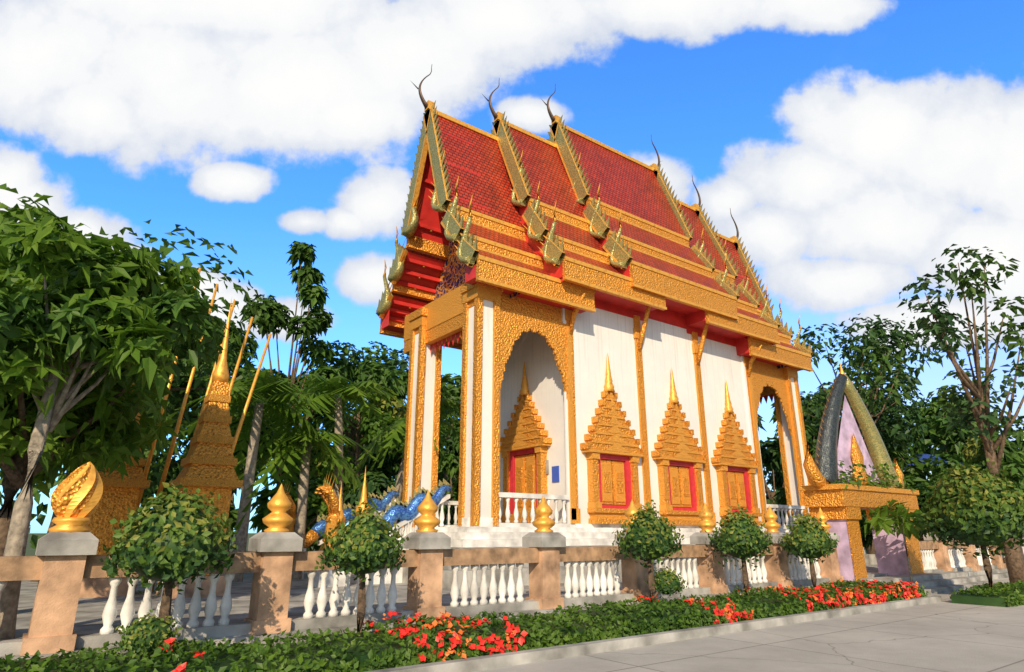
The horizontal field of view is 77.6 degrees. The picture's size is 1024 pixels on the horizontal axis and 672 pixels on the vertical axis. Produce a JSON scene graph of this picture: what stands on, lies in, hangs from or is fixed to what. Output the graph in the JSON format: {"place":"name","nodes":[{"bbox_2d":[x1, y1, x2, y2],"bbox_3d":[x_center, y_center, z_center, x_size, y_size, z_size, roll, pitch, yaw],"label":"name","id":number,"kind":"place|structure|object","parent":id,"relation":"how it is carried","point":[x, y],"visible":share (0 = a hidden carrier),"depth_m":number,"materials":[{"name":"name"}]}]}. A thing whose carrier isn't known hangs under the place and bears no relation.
{"place":"outdoors","nodes":[
{"label":"outdoors","id":0,"kind":"place"},
{"bbox_2d":[25,533,866,555],"bbox_3d":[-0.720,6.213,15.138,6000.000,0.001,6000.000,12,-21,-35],"label":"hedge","id":1,"kind":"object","parent":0,"point":[30,551],"depth_m":83.55,"materials":[{"name":"green plant"}]},
{"bbox_2d":[0,215,223,639],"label":"tree","id":2,"kind":"object","parent":1,"relation":"on","point":[57,317],"visible":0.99,"depth_m":7.68,"materials":[{"name":"green plant"}]},
{"bbox_2d":[0,183,227,555],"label":"tree","id":3,"kind":"object","parent":1,"relation":"on","point":[97,430],"visible":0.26,"depth_m":9.76,"materials":[{"name":"green plant"}]},
{"bbox_2d":[0,219,271,581],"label":"tree","id":4,"kind":"object","parent":1,"relation":"on","point":[165,250],"visible":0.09,"depth_m":16.56,"materials":[{"name":"green plant"}]},
{"bbox_2d":[79,267,271,598],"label":"stupa","id":5,"kind":"structure","parent":1,"relation":"on","point":[208,462],"depth_m":12.27,"materials":[{"name":"gold metal"}]},
{"bbox_2d":[138,326,258,511],"bbox_3d":[-19.899,5.193,34.258,10.244,13.289,9.992,-11,-20,31],"label":"tree","id":6,"kind":"object","parent":1,"relation":"on","point":[253,346],"depth_m":34.51,"materials":[{"name":"green plant"}]},
{"bbox_2d":[164,472,238,544],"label":"tree","id":7,"kind":"object","parent":1,"relation":"on","point":[233,512],"visible":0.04,"depth_m":20.35,"materials":[{"name":"green plant"}]},
{"bbox_2d":[141,325,291,496],"bbox_3d":[-10.335,3.627,21.531,5.371,8.774,4.892,12,-21,-35],"label":"dark tree","id":8,"kind":"object","parent":1,"relation":"on","point":[239,377],"visible":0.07,"depth_m":21.12,"materials":[{"name":"green plant"}]},
{"bbox_2d":[185,366,286,550],"bbox_3d":[-14.454,6.441,32.411,5.326,9.797,5.458,12,-21,-35],"label":"tree","id":9,"kind":"object","parent":1,"relation":"on","point":[235,490],"visible":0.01,"depth_m":32.64,"materials":[{"name":"green plant"}]},
{"bbox_2d":[152,369,348,581],"bbox_3d":[-6.391,3.630,15.694,4.210,5.266,4.339,-8,-19,24],"label":"palm","id":10,"kind":"object","parent":1,"relation":"on","point":[277,404],"visible":0.79,"depth_m":15.99,"materials":[{"name":"green plant"}]},
{"bbox_2d":[230,241,347,485],"bbox_3d":[-10.889,2.976,30.911,5.552,15.556,4.598,12,-21,-35],"label":"tall tree","id":11,"kind":"object","parent":1,"relation":"on","point":[273,315],"visible":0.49,"depth_m":31.44,"materials":[{"name":"green plant"}]},
{"bbox_2d":[249,478,346,550],"bbox_3d":[-8.023,6.993,23.587,3.507,3.542,3.177,8,-19,-26],"label":"shrub","id":12,"kind":"object","parent":1,"relation":"on","point":[316,505],"visible":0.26,"depth_m":23.33,"materials":[{"name":"green plant"}]},
{"bbox_2d":[234,422,380,578],"bbox_3d":[-5.851,4.462,17.085,4.481,4.502,4.572,12,-21,-35],"label":"palm","id":13,"kind":"object","parent":1,"relation":"on","point":[301,457],"visible":0.65,"depth_m":16.79,"materials":[{"name":"green plant"}]},
{"bbox_2d":[269,371,363,499],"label":"tree","id":14,"kind":"object","parent":1,"relation":"on","point":[297,475],"visible":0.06,"depth_m":41.71,"materials":[{"name":"green plant"}]},
{"bbox_2d":[260,374,407,509],"bbox_3d":[-5.135,4.022,17.713,4.386,5.711,4.287,12,-21,-35],"label":"palm","id":15,"kind":"object","parent":1,"relation":"on","point":[323,396],"visible":0.75,"depth_m":18.20,"materials":[{"name":"green plant"}]},
{"bbox_2d":[292,340,406,494],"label":"tree","id":16,"kind":"object","parent":1,"relation":"on","point":[368,431],"visible":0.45,"depth_m":35.00,"materials":[{"name":"green plant"}]},
{"bbox_2d":[343,470,402,522],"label":"tree","id":17,"kind":"object","parent":1,"relation":"on","point":[377,483],"visible":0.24,"depth_m":25.87,"materials":[{"name":"green plant"}]},
{"bbox_2d":[330,341,445,482],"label":"tree","id":18,"kind":"object","parent":1,"relation":"on","point":[391,363],"visible":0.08,"depth_m":55.56,"materials":[{"name":"green plant"}]},
{"bbox_2d":[343,398,460,522],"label":"palm","id":19,"kind":"object","parent":1,"relation":"on","point":[395,431],"visible":0.41,"depth_m":20.14,"materials":[{"name":"green plant"}]},
{"bbox_2d":[359,370,448,482],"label":"tree","id":20,"kind":"object","parent":1,"relation":"on","point":[387,471],"visible":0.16,"depth_m":40.47,"materials":[{"name":"green plant"}]},
{"bbox_2d":[394,373,460,477],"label":"tree","id":21,"kind":"object","parent":1,"relation":"on","point":[447,379],"visible":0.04,"depth_m":58.99,"materials":[{"name":"green plant"}]},
{"bbox_2d":[437,482,453,521],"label":"shrub","id":22,"kind":"object","parent":1,"relation":"on","point":[445,508],"visible":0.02,"depth_m":28.11,"materials":[{"name":"green plant"}]},
{"bbox_2d":[438,453,458,524],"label":"tree","id":23,"kind":"object","parent":1,"relation":"on","point":[450,467],"visible":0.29,"depth_m":32.01,"materials":[{"name":"green plant"}]},
{"bbox_2d":[438,384,460,522],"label":"tree","id":24,"kind":"object","parent":1,"relation":"on","point":[453,447],"visible":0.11,"depth_m":44.99,"materials":[{"name":"green plant"}]},
{"bbox_2d":[0,578,928,671],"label":"flower bed","id":25,"kind":"object","parent":1,"relation":"on","point":[443,637],"visible":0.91,"depth_m":7.65,"materials":[{"name":"green plant"}]},
{"bbox_2d":[0,462,1023,659],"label":"boundary wall","id":26,"kind":"structure","parent":1,"relation":"on","point":[62,563],"depth_m":9.09,"materials":[{"name":"stone"}]},
{"bbox_2d":[376,66,812,528],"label":"temple","id":27,"kind":"structure","parent":1,"relation":"on","point":[599,314],"depth_m":20.34,"materials":[{"name":"paint"}]},
{"bbox_2d":[319,468,369,550],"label":"golden spires","id":28,"kind":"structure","parent":27,"relation":"on","point":[342,518],"depth_m":16.31,"materials":[{"name":"metal"}]},
{"bbox_2d":[284,473,451,587],"bbox_3d":[-3.815,4.859,16.108,3.476,2.460,3.534,12,-21,-35],"label":"naga stair","id":29,"kind":"object","parent":27,"relation":"on","point":[401,510],"visible":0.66,"depth_m":15.45,"materials":[{"name":"blue tile"}]},
{"bbox_2d":[757,414,816,521],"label":"tree","id":30,"kind":"object","parent":1,"relation":"on","point":[769,455],"visible":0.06,"depth_m":31.24,"materials":[{"name":"green plant"}]},
{"bbox_2d":[759,382,843,491],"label":"tree","id":31,"kind":"object","parent":1,"relation":"on","point":[778,477],"visible":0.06,"depth_m":43.83,"materials":[{"name":"green plant"}]},
{"bbox_2d":[772,445,837,524],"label":"tree","id":32,"kind":"object","parent":1,"relation":"on","point":[782,495],"visible":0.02,"depth_m":26.08,"materials":[{"name":"green plant"}]},
{"bbox_2d":[774,313,942,553],"bbox_3d":[20.523,5.793,36.484,8.596,13.472,8.158,4,-18,-13],"label":"tall tree","id":33,"kind":"object","parent":1,"relation":"on","point":[862,355],"visible":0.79,"depth_m":36.53,"materials":[{"name":"green plant"}]},
{"bbox_2d":[838,363,935,479],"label":"tree","id":34,"kind":"object","parent":1,"relation":"on","point":[915,469],"visible":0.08,"depth_m":39.73,"materials":[{"name":"green plant"}]},
{"bbox_2d":[859,483,936,550],"bbox_3d":[15.655,7.385,24.578,5.106,3.374,5.290,-2,-17,6],"label":"shrub","id":35,"kind":"object","parent":1,"relation":"on","point":[866,532],"visible":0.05,"depth_m":24.86,"materials":[{"name":"green plant"}]},
{"bbox_2d":[904,472,947,490],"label":"shrub","id":36,"kind":"object","parent":1,"relation":"on","point":[925,483],"visible":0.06,"depth_m":34.93,"materials":[{"name":"green plant"}]},
{"bbox_2d":[904,454,972,484],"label":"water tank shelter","id":37,"kind":"object","parent":1,"relation":"on","point":[927,456],"visible":0.01,"depth_m":41.84,"materials":[{"name":"blue metal"}]},
{"bbox_2d":[888,394,1023,471],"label":"tree","id":38,"kind":"object","parent":1,"relation":"on","point":[950,442],"visible":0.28,"depth_m":42.87,"materials":[{"name":"green plant"}]},
{"bbox_2d":[906,453,1010,484],"bbox_3d":[25.511,9.814,36.803,5.981,5.984,6.147,12,-21,-35],"label":"shrub","id":39,"kind":"object","parent":1,"relation":"on","point":[940,463],"visible":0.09,"depth_m":37.22,"materials":[{"name":"green plant"}]},
{"bbox_2d":[926,484,1023,567],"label":"shrub","id":40,"kind":"object","parent":1,"relation":"on","point":[1020,487],"visible":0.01,"depth_m":22.69,"materials":[{"name":"green plant"}]},
{"bbox_2d":[962,434,1023,484],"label":"shrub","id":41,"kind":"object","parent":1,"relation":"on","point":[1012,462],"visible":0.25,"depth_m":32.34,"materials":[{"name":"green plant"}]},
{"bbox_2d":[9,492,887,639],"bbox_3d":[3.222,7.438,23.227,44.000,2.440,16.840,12,-21,-35],"label":"temple base","id":42,"kind":"object","parent":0,"point":[89,611],"visible":0.24,"depth_m":14.48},
{"bbox_2d":[0,0,1023,532],"label":"sky","id":43,"kind":"structure","parent":0,"point":[848,145],"materials":[{"name":"blue"}]},
{"bbox_2d":[366,578,1023,671],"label":"pavement","id":44,"kind":"structure","parent":0,"point":[939,632],"depth_m":8.40,"materials":[{"name":"grey concrete"}]},
{"bbox_2d":[99,481,237,659],"bbox_3d":[-3.679,2.585,6.810,1.322,2.016,1.452,12,-21,-35],"label":"topiary","id":45,"kind":"object","parent":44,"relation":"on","point":[169,540],"visible":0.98,"depth_m":6.58,"materials":[{"name":"green plant"}]},
{"bbox_2d":[314,501,408,635],"bbox_3d":[-1.889,3.050,8.065,1.143,1.868,1.081,12,-21,-35],"label":"topiary","id":46,"kind":"object","parent":44,"relation":"on","point":[363,544],"visible":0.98,"depth_m":7.93,"materials":[{"name":"green plant"}]},
{"bbox_2d":[612,499,686,607],"bbox_3d":[2.391,3.924,11.180,1.388,2.041,1.176,12,-21,-35],"label":"topiary","id":47,"kind":"object","parent":44,"relation":"on","point":[648,537],"visible":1,"depth_m":11.04,"materials":[{"name":"green plant"}]},
{"bbox_2d":[705,504,772,594],"bbox_3d":[4.611,4.413,12.755,1.310,2.036,1.286,12,-21,-35],"label":"topiary","id":48,"kind":"object","parent":44,"relation":"on","point":[743,538],"visible":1,"depth_m":12.61,"materials":[{"name":"green plant"}]},
{"bbox_2d":[774,513,838,587],"bbox_3d":[6.673,4.916,14.181,1.295,1.919,1.312,0,-17,1],"label":"topiary","id":49,"kind":"object","parent":44,"relation":"on","point":[807,538],"visible":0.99,"depth_m":14.03,"materials":[{"name":"green plant"}]},
{"bbox_2d":[866,499,924,582],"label":"small tree","id":50,"kind":"object","parent":44,"relation":"on","point":[900,521],"visible":0.9,"depth_m":16.80,"materials":[{"name":"green plant"}]},
{"bbox_2d":[799,363,993,594],"bbox_3d":[10.620,3.807,18.187,6.396,6.400,2.150,12,-21,-35],"label":"gateway","id":51,"kind":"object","parent":44,"relation":"on","point":[839,505],"depth_m":17.83,"materials":[{"name":"gold metal"}]},
{"bbox_2d":[829,460,915,491],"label":"plants","id":52,"kind":"object","parent":51,"relation":"attached to","point":[870,483],"visible":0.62,"depth_m":17.87,"materials":[{"name":"green plant"}]},
{"bbox_2d":[897,244,1023,582],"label":"tree","id":53,"kind":"object","parent":44,"relation":"on","point":[978,405],"visible":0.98,"depth_m":19.65,"materials":[{"name":"green plant"}]},
{"bbox_2d":[915,459,1023,587],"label":"topiary","id":54,"kind":"object","parent":44,"relation":"on","point":[975,508],"visible":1,"depth_m":14.49,"materials":[{"name":"green plant"}]},
{"bbox_2d":[948,580,1023,606],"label":"hedge","id":55,"kind":"object","parent":44,"relation":"on","point":[1001,594],"visible":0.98,"depth_m":13.61,"materials":[{"name":"green plant"}]}
]}

